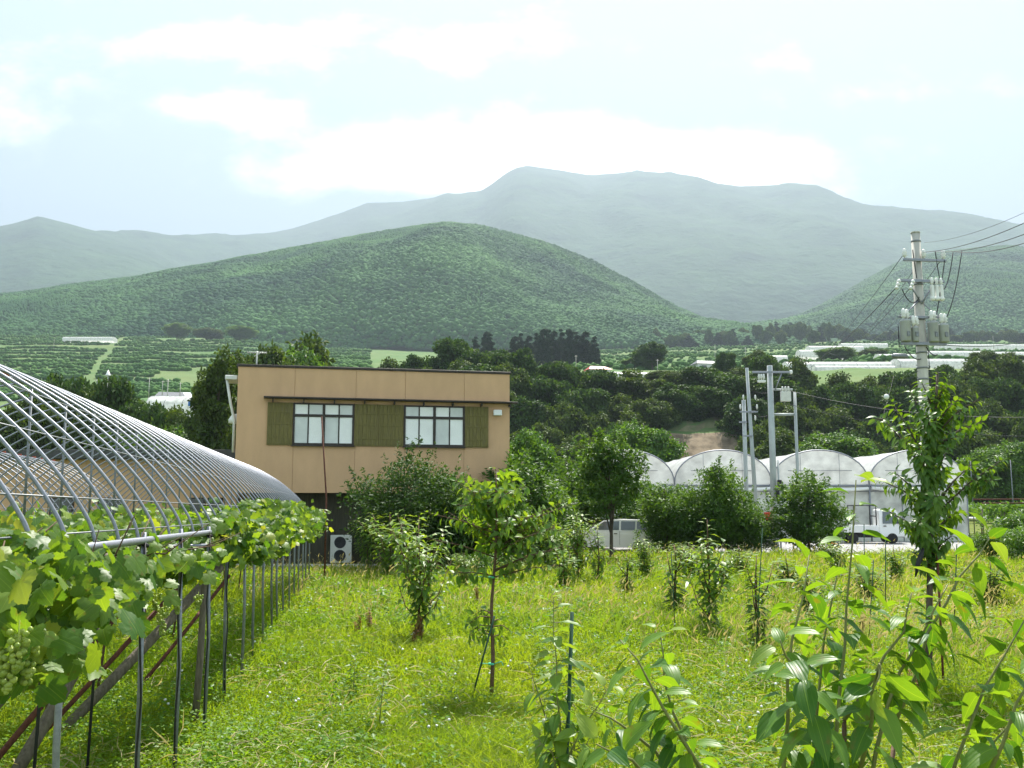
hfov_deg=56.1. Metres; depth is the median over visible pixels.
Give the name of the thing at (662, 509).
fruit tree
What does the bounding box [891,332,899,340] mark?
woodland tree
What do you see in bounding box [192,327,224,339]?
plateau tree
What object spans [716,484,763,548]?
fruit tree
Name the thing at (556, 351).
cedar tree
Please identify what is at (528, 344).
cedar tree
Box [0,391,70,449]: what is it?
background tree
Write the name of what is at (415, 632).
dock weed
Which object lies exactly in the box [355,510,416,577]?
sapling
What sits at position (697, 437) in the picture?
hillside
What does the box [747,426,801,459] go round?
background tree
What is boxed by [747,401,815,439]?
broadleaf tree
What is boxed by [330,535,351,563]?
air conditioner
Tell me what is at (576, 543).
sapling
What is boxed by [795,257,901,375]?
power line
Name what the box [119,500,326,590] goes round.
grape vine
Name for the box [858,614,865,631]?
dock weed
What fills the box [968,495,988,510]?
broadleaf tree
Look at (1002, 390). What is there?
broadleaf tree
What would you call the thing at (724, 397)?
broadleaf tree
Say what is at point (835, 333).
woodland tree
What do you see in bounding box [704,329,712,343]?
woodland tree
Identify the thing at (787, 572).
sapling
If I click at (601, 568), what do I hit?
sapling
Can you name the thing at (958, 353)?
tunnel greenhouse
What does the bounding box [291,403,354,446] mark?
window
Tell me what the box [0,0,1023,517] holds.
sky
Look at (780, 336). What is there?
woodland tree
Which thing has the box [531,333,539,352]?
cedar tree
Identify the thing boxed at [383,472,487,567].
fruit tree
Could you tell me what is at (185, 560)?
grape vine
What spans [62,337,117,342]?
hillside greenhouse
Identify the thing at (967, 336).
woodland tree
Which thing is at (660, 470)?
plastic greenhouse
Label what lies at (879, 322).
power line
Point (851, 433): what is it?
broadleaf tree
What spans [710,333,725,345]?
woodland tree
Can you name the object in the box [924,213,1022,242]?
power line
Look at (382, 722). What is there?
white flowers
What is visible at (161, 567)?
grape vine
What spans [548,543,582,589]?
sapling
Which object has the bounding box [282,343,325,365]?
background tree
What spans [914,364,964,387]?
broadleaf tree
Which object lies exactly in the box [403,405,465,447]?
window
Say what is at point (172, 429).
background tree
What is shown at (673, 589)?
garden stake
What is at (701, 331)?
woodland tree
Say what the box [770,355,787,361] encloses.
tunnel greenhouse
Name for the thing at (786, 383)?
broadleaf tree
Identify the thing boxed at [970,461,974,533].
vineyard pole
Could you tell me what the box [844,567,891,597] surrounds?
sapling
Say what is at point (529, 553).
sapling
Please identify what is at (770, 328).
woodland tree
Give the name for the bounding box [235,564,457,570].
apron
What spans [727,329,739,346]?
woodland tree
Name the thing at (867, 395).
broadleaf tree
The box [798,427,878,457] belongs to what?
background tree
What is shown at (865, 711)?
young sapling
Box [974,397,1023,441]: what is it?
broadleaf tree
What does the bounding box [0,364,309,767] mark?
rain shelter
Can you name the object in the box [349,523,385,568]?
sapling
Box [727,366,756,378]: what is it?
broadleaf tree
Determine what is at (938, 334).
utility pole
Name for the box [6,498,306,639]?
grape vine
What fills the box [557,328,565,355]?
cedar tree
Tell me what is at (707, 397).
broadleaf tree
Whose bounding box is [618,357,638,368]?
plateau tree
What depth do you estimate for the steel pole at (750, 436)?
47.99 m
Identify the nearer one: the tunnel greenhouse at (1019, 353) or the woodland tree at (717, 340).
the tunnel greenhouse at (1019, 353)
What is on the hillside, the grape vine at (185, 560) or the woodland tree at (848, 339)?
the woodland tree at (848, 339)
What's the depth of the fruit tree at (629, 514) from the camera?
44.94 m
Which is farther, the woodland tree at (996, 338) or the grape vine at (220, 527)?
the woodland tree at (996, 338)
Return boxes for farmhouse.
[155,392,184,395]
[584,366,612,371]
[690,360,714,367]
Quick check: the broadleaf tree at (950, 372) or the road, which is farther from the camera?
the broadleaf tree at (950, 372)
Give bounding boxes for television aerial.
[247,351,266,363]
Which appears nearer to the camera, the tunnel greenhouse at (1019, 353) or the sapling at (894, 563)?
the sapling at (894, 563)
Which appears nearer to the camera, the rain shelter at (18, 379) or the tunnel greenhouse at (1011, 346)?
the rain shelter at (18, 379)
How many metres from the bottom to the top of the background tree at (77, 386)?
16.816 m
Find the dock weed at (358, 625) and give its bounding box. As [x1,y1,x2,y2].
[353,618,361,633]
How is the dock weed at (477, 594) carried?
on the ground at (971, 525)
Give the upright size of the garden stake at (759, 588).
1.922 m
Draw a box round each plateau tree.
[160,321,193,339]
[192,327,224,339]
[225,325,258,340]
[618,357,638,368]
[627,341,668,369]
[643,370,681,380]
[712,352,736,372]
[741,349,779,369]
[813,346,858,359]
[857,348,889,356]
[966,350,1001,364]
[1006,351,1023,360]
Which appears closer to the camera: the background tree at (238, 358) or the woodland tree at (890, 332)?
the background tree at (238, 358)
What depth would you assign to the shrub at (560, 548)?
37.16 m
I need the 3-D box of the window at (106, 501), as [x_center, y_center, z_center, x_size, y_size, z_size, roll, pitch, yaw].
[-17.121,5.485,40.811,1.017,1.300,0.150,0,-7,0]
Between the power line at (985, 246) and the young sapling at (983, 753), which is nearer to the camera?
the young sapling at (983, 753)
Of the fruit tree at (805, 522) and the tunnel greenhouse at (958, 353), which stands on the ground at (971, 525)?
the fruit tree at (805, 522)
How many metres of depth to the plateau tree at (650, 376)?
204.86 m
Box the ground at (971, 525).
[13,518,1013,766]
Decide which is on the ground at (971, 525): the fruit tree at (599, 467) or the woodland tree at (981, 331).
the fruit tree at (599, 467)
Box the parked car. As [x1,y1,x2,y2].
[569,519,653,551]
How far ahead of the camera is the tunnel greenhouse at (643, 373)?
217.32 m
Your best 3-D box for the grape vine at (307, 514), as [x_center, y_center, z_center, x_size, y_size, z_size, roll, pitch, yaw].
[-6.778,3.697,20.903,5.568,2.383,3.400,0,-7,0]
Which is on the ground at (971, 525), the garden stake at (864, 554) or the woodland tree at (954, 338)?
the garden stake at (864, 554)
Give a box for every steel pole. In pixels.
[739,368,758,537]
[739,400,747,497]
[752,365,800,547]
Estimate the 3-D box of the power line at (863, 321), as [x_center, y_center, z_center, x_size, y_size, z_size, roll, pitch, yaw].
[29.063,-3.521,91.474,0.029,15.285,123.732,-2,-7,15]
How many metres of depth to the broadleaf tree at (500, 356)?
187.60 m
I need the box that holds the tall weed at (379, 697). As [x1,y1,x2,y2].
[368,659,394,727]
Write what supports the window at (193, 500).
in the annex building at (170, 497)
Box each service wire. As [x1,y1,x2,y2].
[789,404,1004,435]
[792,391,1023,417]
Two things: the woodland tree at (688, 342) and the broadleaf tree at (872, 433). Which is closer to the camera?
the broadleaf tree at (872, 433)
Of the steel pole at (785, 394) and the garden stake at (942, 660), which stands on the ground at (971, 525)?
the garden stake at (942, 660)
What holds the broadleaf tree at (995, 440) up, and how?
on the hillside
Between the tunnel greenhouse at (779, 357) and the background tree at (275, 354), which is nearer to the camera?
the background tree at (275, 354)
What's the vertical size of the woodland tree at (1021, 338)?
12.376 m
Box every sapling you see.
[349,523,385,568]
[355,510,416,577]
[385,509,456,636]
[433,539,463,568]
[451,553,476,585]
[499,555,526,579]
[509,588,623,767]
[521,542,538,565]
[535,521,570,570]
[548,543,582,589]
[558,514,599,579]
[575,610,724,767]
[582,527,611,579]
[610,552,641,592]
[629,538,660,576]
[653,543,697,611]
[666,541,706,578]
[683,518,735,631]
[710,553,737,586]
[722,545,757,572]
[735,553,783,644]
[742,471,1010,767]
[769,553,803,588]
[793,568,828,615]
[818,538,854,578]
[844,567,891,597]
[879,545,908,580]
[907,581,1023,767]
[966,562,1016,603]
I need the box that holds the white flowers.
[32,553,1014,728]
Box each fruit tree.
[336,435,469,569]
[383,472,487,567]
[466,447,581,563]
[471,483,536,564]
[513,435,604,523]
[516,474,584,545]
[560,449,621,533]
[573,426,651,556]
[596,481,662,548]
[632,477,701,552]
[632,484,715,551]
[673,455,755,551]
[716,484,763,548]
[718,494,772,552]
[745,509,787,551]
[763,467,858,552]
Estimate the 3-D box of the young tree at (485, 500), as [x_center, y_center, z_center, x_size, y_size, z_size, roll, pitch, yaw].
[-0.110,2.341,11.299,1.832,2.722,1.580,-5,-9,35]
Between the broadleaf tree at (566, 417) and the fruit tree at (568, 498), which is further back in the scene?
the broadleaf tree at (566, 417)
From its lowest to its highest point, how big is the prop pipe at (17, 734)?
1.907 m
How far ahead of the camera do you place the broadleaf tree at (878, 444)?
157.89 m
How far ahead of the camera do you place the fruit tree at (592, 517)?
47.37 m
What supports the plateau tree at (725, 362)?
on the hillside
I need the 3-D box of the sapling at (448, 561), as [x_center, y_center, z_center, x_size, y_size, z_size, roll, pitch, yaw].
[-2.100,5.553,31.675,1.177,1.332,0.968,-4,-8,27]
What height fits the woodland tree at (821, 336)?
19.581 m
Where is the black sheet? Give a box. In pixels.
[915,548,923,576]
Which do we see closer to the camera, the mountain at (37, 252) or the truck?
the truck
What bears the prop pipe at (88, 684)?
on the ground at (971, 525)
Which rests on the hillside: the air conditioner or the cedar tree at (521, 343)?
the cedar tree at (521, 343)
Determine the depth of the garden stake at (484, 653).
11.12 m
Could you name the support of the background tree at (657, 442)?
on the ground at (971, 525)
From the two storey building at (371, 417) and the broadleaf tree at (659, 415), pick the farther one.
the broadleaf tree at (659, 415)
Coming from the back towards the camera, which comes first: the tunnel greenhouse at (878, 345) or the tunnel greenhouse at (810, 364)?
the tunnel greenhouse at (878, 345)
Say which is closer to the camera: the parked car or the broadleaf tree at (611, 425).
the parked car
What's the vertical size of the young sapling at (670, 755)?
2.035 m
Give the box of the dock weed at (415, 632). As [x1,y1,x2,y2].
[410,624,418,642]
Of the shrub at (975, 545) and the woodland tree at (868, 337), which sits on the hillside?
the woodland tree at (868, 337)
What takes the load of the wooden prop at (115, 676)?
on the ground at (971, 525)
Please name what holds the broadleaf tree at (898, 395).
on the hillside
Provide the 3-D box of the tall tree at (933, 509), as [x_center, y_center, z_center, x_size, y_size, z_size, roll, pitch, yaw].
[5.210,1.775,11.829,1.742,3.978,1.127,0,-7,0]
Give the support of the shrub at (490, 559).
on the ground at (971, 525)
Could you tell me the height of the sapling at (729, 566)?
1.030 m
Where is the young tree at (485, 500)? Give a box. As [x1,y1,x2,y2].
[419,467,575,695]
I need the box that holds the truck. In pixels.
[840,505,906,543]
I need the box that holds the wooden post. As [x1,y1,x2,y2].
[191,584,206,723]
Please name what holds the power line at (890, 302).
attached to the utility pole at (938, 334)
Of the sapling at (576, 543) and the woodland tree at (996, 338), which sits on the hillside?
the woodland tree at (996, 338)
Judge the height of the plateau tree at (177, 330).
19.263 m
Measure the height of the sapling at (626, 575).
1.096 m
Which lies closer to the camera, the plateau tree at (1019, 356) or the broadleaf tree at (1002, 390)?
the broadleaf tree at (1002, 390)
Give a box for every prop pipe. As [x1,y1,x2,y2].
[0,617,118,759]
[48,588,177,730]
[133,575,230,693]
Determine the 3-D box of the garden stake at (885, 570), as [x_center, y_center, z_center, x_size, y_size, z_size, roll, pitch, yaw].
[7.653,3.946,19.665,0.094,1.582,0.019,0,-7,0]
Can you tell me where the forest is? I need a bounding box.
[0,221,809,350]
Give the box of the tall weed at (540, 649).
[530,637,549,663]
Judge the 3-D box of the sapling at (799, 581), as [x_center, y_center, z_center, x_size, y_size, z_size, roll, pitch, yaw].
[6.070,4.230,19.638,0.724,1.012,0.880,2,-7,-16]
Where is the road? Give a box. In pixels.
[572,541,962,554]
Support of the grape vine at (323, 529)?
on the ground at (971, 525)
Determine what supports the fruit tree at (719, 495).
on the ground at (971, 525)
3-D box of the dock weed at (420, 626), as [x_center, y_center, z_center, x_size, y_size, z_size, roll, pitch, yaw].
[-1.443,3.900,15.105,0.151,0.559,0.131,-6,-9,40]
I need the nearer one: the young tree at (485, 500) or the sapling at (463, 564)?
the young tree at (485, 500)
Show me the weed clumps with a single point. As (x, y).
(208, 755)
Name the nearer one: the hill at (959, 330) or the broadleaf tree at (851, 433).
the broadleaf tree at (851, 433)
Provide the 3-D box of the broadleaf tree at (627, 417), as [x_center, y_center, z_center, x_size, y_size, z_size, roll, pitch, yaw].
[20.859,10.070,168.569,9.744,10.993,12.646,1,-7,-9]
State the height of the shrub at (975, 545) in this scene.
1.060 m
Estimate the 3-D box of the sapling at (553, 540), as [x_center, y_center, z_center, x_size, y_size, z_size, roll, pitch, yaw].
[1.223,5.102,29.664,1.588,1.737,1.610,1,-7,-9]
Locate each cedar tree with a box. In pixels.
[471,337,481,353]
[479,331,489,352]
[483,334,495,351]
[507,336,521,352]
[517,333,524,348]
[523,335,534,353]
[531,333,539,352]
[533,329,554,365]
[549,330,561,362]
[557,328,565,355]
[561,329,580,363]
[574,332,581,361]
[577,331,591,363]
[585,336,601,364]
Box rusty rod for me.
[321,416,326,577]
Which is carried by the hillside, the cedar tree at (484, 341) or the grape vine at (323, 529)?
the cedar tree at (484, 341)
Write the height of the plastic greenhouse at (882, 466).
5.475 m
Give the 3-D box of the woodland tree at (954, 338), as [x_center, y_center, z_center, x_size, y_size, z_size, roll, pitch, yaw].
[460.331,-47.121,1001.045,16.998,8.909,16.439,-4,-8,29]
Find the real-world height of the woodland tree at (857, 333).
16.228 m
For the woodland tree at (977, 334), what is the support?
on the hillside
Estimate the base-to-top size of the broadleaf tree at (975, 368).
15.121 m
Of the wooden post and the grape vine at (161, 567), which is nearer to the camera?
the grape vine at (161, 567)
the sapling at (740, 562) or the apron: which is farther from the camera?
the apron
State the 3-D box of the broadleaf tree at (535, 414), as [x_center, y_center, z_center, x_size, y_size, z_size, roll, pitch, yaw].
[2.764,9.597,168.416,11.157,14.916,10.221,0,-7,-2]
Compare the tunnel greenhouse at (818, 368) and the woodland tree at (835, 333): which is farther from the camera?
the woodland tree at (835, 333)
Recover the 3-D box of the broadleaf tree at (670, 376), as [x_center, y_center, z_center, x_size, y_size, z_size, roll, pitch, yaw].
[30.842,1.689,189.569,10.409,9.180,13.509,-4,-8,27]
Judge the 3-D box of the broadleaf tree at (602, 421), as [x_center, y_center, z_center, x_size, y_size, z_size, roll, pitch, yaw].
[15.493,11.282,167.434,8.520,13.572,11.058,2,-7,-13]
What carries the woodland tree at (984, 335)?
on the hillside
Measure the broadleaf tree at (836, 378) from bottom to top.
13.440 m
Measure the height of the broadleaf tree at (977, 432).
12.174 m
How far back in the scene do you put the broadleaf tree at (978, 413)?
165.71 m
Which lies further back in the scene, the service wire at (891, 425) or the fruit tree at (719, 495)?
the service wire at (891, 425)
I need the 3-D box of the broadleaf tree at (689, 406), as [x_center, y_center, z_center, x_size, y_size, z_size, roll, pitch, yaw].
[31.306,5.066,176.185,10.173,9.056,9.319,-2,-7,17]
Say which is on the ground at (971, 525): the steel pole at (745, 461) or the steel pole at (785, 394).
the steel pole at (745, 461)
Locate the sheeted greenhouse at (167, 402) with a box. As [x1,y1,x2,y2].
[145,396,191,416]
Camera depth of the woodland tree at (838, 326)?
1112.50 m
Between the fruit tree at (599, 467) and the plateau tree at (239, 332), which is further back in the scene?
the plateau tree at (239, 332)
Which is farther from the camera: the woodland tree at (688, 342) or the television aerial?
the woodland tree at (688, 342)
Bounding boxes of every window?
[49,498,73,514]
[97,498,120,515]
[189,498,205,512]
[207,498,222,507]
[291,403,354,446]
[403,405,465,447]
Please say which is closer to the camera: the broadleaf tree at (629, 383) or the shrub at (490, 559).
the shrub at (490, 559)
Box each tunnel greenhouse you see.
[616,372,648,377]
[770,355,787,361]
[781,362,892,369]
[795,350,843,359]
[805,346,863,351]
[811,365,895,370]
[837,343,887,347]
[873,354,915,358]
[890,359,971,368]
[927,351,980,356]
[934,344,1023,349]
[997,352,1023,354]
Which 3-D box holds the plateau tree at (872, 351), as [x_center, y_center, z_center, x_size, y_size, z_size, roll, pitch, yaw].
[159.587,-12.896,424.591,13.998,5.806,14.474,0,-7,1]
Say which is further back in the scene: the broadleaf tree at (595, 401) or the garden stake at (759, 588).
the broadleaf tree at (595, 401)
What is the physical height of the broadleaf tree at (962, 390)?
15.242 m
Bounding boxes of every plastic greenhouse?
[566,449,674,529]
[665,449,771,540]
[760,449,871,540]
[854,450,969,540]
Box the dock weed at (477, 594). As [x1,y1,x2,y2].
[474,585,479,603]
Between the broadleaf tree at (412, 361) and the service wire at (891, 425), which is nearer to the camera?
the service wire at (891, 425)
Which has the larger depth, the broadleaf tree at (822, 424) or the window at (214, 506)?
the broadleaf tree at (822, 424)
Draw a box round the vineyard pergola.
[966,499,1023,534]
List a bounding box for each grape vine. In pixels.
[0,496,299,632]
[0,499,227,635]
[0,501,262,710]
[0,507,180,618]
[0,517,156,707]
[1,501,284,687]
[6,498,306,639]
[91,501,321,545]
[102,499,333,598]
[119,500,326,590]
[168,506,332,537]
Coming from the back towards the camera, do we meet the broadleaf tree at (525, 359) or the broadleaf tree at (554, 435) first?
the broadleaf tree at (525, 359)
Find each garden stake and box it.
[471,616,494,697]
[566,612,573,753]
[671,552,675,631]
[756,528,762,650]
[864,528,864,599]
[868,560,873,637]
[885,540,885,600]
[936,554,944,682]
[954,544,956,615]
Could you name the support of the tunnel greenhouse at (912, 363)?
on the hillside
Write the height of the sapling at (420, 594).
2.198 m
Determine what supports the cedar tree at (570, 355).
on the hillside
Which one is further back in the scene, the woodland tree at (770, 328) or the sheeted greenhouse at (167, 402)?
the woodland tree at (770, 328)
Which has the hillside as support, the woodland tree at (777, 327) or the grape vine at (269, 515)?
the woodland tree at (777, 327)
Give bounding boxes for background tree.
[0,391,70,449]
[35,372,97,431]
[58,384,119,449]
[75,374,150,445]
[82,432,133,449]
[113,397,171,437]
[121,422,188,449]
[157,403,192,432]
[162,423,188,437]
[182,365,207,449]
[190,343,237,449]
[225,348,250,448]
[236,339,308,365]
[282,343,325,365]
[284,330,335,366]
[510,424,566,484]
[586,416,689,461]
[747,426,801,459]
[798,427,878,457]
[893,411,989,462]
[955,438,1023,519]
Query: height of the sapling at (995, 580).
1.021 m
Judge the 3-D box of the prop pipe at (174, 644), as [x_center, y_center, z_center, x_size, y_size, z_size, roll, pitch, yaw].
[-4.247,3.205,12.455,0.047,1.327,1.792,-3,-8,21]
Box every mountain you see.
[0,216,183,292]
[97,166,1023,322]
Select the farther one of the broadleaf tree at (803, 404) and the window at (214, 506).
the broadleaf tree at (803, 404)
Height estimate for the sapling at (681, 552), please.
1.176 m
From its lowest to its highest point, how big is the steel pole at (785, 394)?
9.156 m
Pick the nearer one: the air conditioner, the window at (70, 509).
the air conditioner
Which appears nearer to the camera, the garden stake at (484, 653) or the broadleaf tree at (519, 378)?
the garden stake at (484, 653)
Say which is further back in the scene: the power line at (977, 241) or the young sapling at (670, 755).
the power line at (977, 241)
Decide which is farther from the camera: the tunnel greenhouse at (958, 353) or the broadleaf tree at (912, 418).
the tunnel greenhouse at (958, 353)
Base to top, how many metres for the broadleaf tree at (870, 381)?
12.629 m
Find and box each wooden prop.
[11,628,99,767]
[52,563,223,735]
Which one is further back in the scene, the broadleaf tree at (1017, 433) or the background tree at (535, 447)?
the broadleaf tree at (1017, 433)
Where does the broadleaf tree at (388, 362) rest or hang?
on the hillside
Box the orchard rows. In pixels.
[0,334,1023,400]
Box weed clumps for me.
[0,548,1023,767]
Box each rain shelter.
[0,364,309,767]
[0,451,121,517]
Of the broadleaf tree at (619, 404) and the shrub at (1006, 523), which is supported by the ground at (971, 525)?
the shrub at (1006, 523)
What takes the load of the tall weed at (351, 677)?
on the ground at (971, 525)
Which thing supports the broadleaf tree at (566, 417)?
on the hillside
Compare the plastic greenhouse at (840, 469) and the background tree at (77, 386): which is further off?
the background tree at (77, 386)
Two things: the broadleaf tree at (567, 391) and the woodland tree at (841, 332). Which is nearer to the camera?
the broadleaf tree at (567, 391)
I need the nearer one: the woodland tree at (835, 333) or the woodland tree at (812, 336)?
the woodland tree at (812, 336)
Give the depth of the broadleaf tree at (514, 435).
148.79 m
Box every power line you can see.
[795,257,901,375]
[812,289,894,361]
[838,291,907,354]
[847,272,912,346]
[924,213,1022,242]
[928,223,1023,251]
[947,341,1023,346]
[948,234,1023,251]
[959,243,1023,252]
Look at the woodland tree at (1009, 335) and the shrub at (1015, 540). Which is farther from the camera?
the woodland tree at (1009, 335)
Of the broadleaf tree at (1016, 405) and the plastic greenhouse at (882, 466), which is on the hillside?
the broadleaf tree at (1016, 405)
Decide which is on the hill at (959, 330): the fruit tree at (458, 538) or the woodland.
the woodland
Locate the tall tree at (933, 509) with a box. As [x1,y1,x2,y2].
[865,369,1008,669]
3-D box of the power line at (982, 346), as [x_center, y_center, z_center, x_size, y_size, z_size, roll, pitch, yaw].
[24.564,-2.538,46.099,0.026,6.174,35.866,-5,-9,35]
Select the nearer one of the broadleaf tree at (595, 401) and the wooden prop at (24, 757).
the wooden prop at (24, 757)
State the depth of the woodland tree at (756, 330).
1032.66 m
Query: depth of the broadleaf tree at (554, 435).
155.66 m
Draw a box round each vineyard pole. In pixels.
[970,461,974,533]
[1010,460,1014,518]
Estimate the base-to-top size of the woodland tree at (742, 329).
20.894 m
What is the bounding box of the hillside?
[0,336,1007,516]
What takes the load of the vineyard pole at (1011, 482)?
on the ground at (971, 525)
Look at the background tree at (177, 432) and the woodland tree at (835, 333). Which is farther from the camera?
the woodland tree at (835, 333)
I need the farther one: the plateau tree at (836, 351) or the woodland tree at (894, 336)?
the woodland tree at (894, 336)
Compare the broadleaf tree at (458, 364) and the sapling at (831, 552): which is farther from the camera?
the broadleaf tree at (458, 364)
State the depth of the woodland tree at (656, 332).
1035.81 m
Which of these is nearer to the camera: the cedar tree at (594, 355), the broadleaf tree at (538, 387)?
the broadleaf tree at (538, 387)
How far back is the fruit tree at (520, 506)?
32.25 m
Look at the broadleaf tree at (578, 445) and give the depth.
157.57 m
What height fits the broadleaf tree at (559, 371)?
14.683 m
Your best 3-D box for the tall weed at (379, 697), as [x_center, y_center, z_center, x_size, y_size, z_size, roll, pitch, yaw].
[-1.280,3.084,9.388,0.293,0.778,0.238,-4,-8,28]
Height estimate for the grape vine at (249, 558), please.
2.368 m
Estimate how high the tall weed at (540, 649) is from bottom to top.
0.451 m
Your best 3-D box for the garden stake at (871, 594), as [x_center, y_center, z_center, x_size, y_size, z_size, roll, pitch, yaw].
[5.491,3.414,14.693,0.165,1.421,0.014,0,-7,0]
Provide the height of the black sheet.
0.346 m
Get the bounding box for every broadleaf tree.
[377,356,401,368]
[396,353,440,369]
[432,336,481,369]
[447,357,472,369]
[459,362,502,370]
[474,348,517,367]
[493,360,532,399]
[502,347,540,379]
[510,388,530,438]
[510,395,556,436]
[510,428,560,458]
[517,374,560,405]
[523,421,569,449]
[537,360,583,388]
[539,380,582,408]
[539,397,594,438]
[552,441,582,468]
[561,429,596,458]
[573,387,612,420]
[575,368,621,409]
[586,410,610,438]
[596,422,638,441]
[607,392,632,421]
[609,368,653,401]
[612,410,652,430]
[620,397,683,429]
[647,370,687,394]
[652,382,697,401]
[653,388,709,421]
[677,365,735,387]
[689,385,738,417]
[699,389,751,418]
[713,375,784,399]
[714,394,778,439]
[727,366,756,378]
[734,417,783,449]
[746,354,794,381]
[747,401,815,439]
[750,375,805,405]
[778,355,820,399]
[789,403,840,433]
[791,387,824,416]
[799,430,823,441]
[811,370,864,399]
[811,383,857,419]
[817,405,868,436]
[823,431,881,454]
[833,381,890,421]
[857,374,886,390]
[857,416,900,446]
[867,439,896,453]
[870,386,918,420]
[874,369,929,390]
[876,414,918,446]
[880,443,898,452]
[902,413,917,434]
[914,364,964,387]
[929,376,989,412]
[941,405,996,437]
[959,356,991,387]
[966,375,1022,408]
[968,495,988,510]
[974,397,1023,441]
[974,431,992,445]
[982,429,1006,447]
[984,351,1023,386]
[998,385,1023,414]
[1001,409,1023,439]
[1003,421,1023,445]
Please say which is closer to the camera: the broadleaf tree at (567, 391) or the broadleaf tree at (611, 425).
the broadleaf tree at (611, 425)
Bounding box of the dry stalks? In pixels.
[0,555,1023,767]
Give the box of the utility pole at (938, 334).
[891,231,961,560]
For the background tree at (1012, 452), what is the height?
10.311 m
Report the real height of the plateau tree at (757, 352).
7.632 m
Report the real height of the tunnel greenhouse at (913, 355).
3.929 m
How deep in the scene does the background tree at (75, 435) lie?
94.93 m
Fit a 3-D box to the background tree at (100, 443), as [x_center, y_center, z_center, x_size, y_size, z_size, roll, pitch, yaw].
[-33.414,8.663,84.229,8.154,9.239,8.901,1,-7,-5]
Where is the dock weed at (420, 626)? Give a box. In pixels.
[417,614,423,637]
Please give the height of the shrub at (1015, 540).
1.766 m
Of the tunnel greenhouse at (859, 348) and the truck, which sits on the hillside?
the tunnel greenhouse at (859, 348)
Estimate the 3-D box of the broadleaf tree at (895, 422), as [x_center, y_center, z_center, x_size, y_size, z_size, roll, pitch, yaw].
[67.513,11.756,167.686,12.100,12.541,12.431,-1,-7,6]
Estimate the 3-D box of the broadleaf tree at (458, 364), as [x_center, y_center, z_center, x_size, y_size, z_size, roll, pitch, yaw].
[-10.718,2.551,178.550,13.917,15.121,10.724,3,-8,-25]
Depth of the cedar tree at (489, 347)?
417.17 m
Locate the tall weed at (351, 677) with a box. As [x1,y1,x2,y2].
[344,655,362,702]
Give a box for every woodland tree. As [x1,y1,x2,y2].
[653,328,661,338]
[663,334,677,347]
[675,335,686,345]
[681,336,698,347]
[693,330,705,333]
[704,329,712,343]
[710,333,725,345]
[722,330,736,344]
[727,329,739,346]
[738,327,749,332]
[740,336,753,345]
[751,324,762,339]
[758,330,774,343]
[765,323,775,336]
[774,322,780,331]
[774,330,787,343]
[780,324,791,337]
[792,321,807,340]
[806,330,820,343]
[817,327,825,341]
[820,322,827,335]
[824,322,834,341]
[833,323,844,330]
[833,328,837,337]
[836,328,850,339]
[840,335,855,342]
[851,328,864,339]
[866,334,875,339]
[873,335,886,341]
[885,329,894,340]
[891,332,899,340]
[949,335,962,341]
[962,331,976,341]
[970,330,978,340]
[977,330,989,341]
[979,331,993,341]
[989,333,1001,342]
[1002,329,1019,342]
[1011,333,1023,343]
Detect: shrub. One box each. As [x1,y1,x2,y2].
[446,551,513,571]
[529,538,571,556]
[959,534,990,553]
[968,525,1018,557]
[975,509,1023,539]
[996,520,1023,559]
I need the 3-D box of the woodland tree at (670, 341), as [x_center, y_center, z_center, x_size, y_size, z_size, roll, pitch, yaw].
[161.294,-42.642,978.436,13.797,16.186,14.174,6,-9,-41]
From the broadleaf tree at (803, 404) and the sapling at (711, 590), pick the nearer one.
the sapling at (711, 590)
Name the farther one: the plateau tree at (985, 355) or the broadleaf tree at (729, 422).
the plateau tree at (985, 355)
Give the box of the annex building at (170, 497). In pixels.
[0,450,249,516]
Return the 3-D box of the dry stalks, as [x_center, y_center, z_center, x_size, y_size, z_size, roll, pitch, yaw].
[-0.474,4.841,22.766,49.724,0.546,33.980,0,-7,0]
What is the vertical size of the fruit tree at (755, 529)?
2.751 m
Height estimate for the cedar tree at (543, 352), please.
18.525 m
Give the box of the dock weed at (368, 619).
[365,608,372,626]
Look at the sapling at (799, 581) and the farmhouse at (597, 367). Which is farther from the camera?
the farmhouse at (597, 367)
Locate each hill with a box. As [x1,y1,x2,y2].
[27,266,866,349]
[879,257,1005,332]
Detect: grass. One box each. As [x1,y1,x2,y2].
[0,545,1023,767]
[211,539,1023,680]
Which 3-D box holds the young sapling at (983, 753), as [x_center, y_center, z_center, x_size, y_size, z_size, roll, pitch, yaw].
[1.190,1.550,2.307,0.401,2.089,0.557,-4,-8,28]
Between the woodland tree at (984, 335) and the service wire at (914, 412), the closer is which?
the service wire at (914, 412)
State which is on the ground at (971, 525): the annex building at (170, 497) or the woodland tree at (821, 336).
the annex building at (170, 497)
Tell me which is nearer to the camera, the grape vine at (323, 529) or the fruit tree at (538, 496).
the grape vine at (323, 529)
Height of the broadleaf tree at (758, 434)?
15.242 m
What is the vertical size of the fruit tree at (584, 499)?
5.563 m
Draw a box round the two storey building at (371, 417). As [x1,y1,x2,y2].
[225,364,517,563]
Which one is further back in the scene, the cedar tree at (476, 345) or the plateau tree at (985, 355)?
the cedar tree at (476, 345)
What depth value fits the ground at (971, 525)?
14.05 m
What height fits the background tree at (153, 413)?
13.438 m

